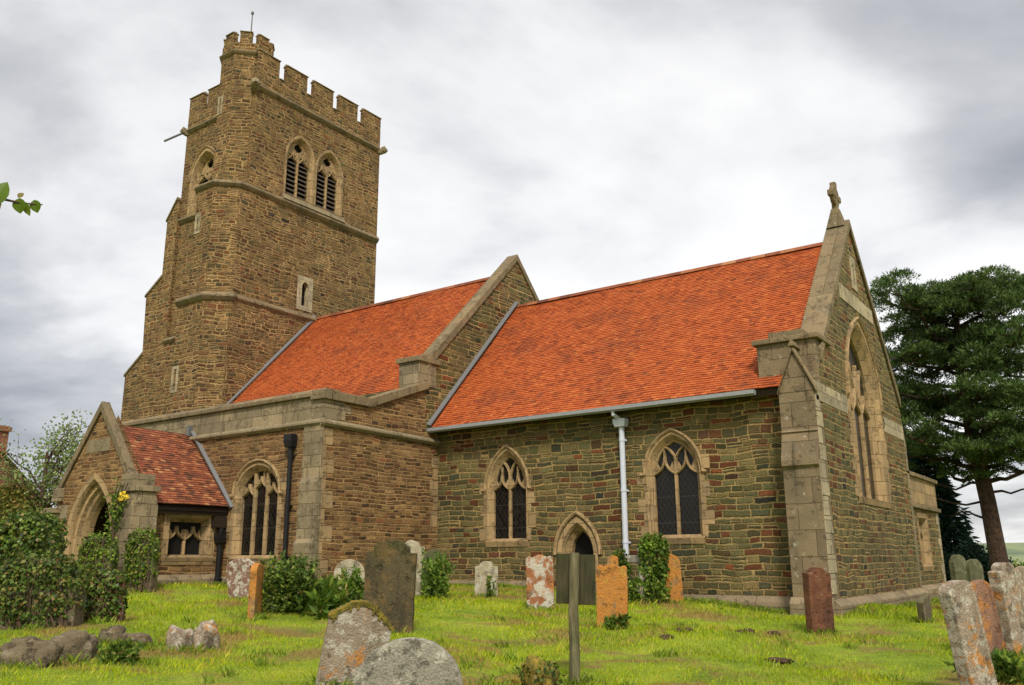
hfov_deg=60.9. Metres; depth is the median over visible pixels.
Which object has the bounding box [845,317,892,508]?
window
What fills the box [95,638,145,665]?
weed
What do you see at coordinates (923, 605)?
broken headstone
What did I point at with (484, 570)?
headstone
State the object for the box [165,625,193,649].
fallen stone
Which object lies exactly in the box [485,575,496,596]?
weed
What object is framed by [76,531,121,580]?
ivy covered headstone
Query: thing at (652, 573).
shrub
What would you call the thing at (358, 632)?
headstone
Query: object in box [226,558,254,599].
headstone
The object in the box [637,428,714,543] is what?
window
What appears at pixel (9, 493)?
hedge bush
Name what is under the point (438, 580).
weed
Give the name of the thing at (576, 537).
door
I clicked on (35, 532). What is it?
ivy covered headstone
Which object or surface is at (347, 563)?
headstone
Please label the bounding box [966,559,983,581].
headstone
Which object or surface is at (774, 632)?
molehill
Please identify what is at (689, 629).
molehill
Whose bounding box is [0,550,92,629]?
ivy covered headstone
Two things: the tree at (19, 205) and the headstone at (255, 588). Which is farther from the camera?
the headstone at (255, 588)
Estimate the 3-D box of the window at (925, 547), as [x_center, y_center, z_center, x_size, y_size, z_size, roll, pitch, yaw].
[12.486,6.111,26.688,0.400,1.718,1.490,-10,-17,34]
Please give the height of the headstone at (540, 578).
1.334 m
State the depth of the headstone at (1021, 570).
17.53 m
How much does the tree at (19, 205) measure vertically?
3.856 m
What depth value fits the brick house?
38.95 m
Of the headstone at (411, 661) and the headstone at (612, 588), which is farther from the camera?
the headstone at (612, 588)
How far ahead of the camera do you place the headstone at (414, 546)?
20.07 m
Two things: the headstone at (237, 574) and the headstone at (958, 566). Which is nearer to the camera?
the headstone at (237, 574)
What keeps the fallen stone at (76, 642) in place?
on the ground at (864, 651)
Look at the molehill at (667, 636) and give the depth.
13.08 m
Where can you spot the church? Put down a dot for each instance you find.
(732, 431)
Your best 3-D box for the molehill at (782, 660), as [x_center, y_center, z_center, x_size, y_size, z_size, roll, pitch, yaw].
[3.497,4.170,11.399,0.272,0.096,0.375,9,-17,-34]
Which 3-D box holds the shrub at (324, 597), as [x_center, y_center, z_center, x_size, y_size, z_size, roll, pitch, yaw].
[-3.423,4.617,15.815,1.188,0.989,1.134,-10,-17,34]
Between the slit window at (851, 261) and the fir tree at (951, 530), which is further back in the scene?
the fir tree at (951, 530)
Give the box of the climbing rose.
[102,476,129,538]
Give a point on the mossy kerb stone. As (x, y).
(504, 677)
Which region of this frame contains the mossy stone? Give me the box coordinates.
[515,655,564,684]
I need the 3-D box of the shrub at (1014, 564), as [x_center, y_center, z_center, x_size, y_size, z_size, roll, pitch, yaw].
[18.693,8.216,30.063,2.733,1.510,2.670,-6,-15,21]
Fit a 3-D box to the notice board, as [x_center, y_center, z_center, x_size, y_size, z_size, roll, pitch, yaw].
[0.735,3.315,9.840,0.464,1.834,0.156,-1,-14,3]
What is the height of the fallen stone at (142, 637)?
0.253 m
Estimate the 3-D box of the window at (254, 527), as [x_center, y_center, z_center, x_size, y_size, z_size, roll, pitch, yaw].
[-6.614,4.416,22.854,2.339,2.700,0.405,-10,-17,34]
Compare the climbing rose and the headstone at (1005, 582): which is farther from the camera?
the climbing rose
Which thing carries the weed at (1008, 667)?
on the ground at (864, 651)
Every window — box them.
[160,513,216,564]
[186,145,213,215]
[225,459,286,563]
[283,136,314,205]
[296,274,313,312]
[313,150,342,217]
[479,444,535,546]
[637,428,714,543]
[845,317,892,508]
[848,254,857,292]
[916,513,933,570]
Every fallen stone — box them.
[0,636,64,667]
[50,629,98,661]
[97,625,126,643]
[126,632,152,647]
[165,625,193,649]
[192,619,219,650]
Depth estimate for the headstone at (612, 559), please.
19.85 m
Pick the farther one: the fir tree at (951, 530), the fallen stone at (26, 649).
the fir tree at (951, 530)
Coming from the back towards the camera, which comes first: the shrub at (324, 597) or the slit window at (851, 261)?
the slit window at (851, 261)
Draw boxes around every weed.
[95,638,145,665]
[337,564,364,604]
[417,547,455,597]
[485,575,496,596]
[604,611,631,629]
[939,647,1023,684]
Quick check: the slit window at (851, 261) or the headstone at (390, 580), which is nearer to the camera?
the headstone at (390, 580)
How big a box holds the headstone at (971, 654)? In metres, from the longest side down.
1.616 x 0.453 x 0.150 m
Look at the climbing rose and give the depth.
21.14 m
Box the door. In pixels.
[553,510,601,590]
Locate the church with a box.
[40,11,945,616]
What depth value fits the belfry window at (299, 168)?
36.73 m
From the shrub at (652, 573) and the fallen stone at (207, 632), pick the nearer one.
the fallen stone at (207, 632)
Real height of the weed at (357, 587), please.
0.959 m
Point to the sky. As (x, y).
(596, 144)
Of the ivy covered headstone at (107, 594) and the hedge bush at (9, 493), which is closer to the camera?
the ivy covered headstone at (107, 594)
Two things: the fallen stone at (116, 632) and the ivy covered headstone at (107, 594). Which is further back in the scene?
the ivy covered headstone at (107, 594)
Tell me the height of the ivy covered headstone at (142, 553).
1.751 m
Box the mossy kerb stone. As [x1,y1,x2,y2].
[493,674,522,684]
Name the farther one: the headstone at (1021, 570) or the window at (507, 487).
the window at (507, 487)
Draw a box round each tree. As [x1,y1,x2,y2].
[0,182,42,215]
[869,264,1023,570]
[908,443,985,579]
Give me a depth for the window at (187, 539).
22.62 m
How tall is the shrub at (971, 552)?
2.461 m
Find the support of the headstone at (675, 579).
on the ground at (864, 651)
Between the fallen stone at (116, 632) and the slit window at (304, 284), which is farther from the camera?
the slit window at (304, 284)
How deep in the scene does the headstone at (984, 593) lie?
12.04 m
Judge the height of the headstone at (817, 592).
1.340 m
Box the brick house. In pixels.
[0,425,52,507]
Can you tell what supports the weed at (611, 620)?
on the ground at (864, 651)
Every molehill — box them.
[660,634,673,639]
[672,627,693,632]
[735,628,754,633]
[764,657,794,663]
[767,631,780,635]
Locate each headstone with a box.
[0,507,70,571]
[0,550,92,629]
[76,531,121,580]
[83,568,131,621]
[121,526,161,592]
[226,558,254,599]
[247,563,263,619]
[315,599,393,684]
[334,559,364,606]
[354,637,462,684]
[363,540,416,633]
[405,540,424,595]
[420,549,442,593]
[474,561,497,596]
[526,555,554,608]
[596,564,628,628]
[607,555,617,565]
[659,554,683,602]
[802,567,834,633]
[916,593,931,622]
[938,580,997,684]
[949,555,967,580]
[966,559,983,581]
[970,580,1005,652]
[987,562,1023,654]
[1016,566,1023,592]
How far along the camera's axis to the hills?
536.24 m
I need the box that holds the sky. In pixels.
[0,0,1023,542]
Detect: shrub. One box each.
[611,532,671,603]
[943,539,1016,583]
[1012,559,1023,567]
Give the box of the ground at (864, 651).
[0,584,1022,684]
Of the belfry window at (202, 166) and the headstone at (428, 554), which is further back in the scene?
the belfry window at (202, 166)
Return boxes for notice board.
[556,553,595,683]
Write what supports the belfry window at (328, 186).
in the church
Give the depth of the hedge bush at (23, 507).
26.50 m
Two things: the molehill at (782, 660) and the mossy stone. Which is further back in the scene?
the molehill at (782, 660)
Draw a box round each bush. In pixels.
[0,481,49,515]
[0,496,34,522]
[249,549,320,613]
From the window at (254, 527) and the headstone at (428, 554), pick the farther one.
the window at (254, 527)
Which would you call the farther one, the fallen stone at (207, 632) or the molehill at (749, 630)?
the molehill at (749, 630)
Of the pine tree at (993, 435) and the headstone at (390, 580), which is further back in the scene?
the pine tree at (993, 435)
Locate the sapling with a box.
[0,409,91,513]
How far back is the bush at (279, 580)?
15.76 m
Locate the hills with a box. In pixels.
[978,543,1023,564]
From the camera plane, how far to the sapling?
29.83 m
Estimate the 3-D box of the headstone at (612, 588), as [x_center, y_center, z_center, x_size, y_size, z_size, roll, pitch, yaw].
[1.689,4.405,14.694,0.532,1.303,0.130,-3,-14,13]

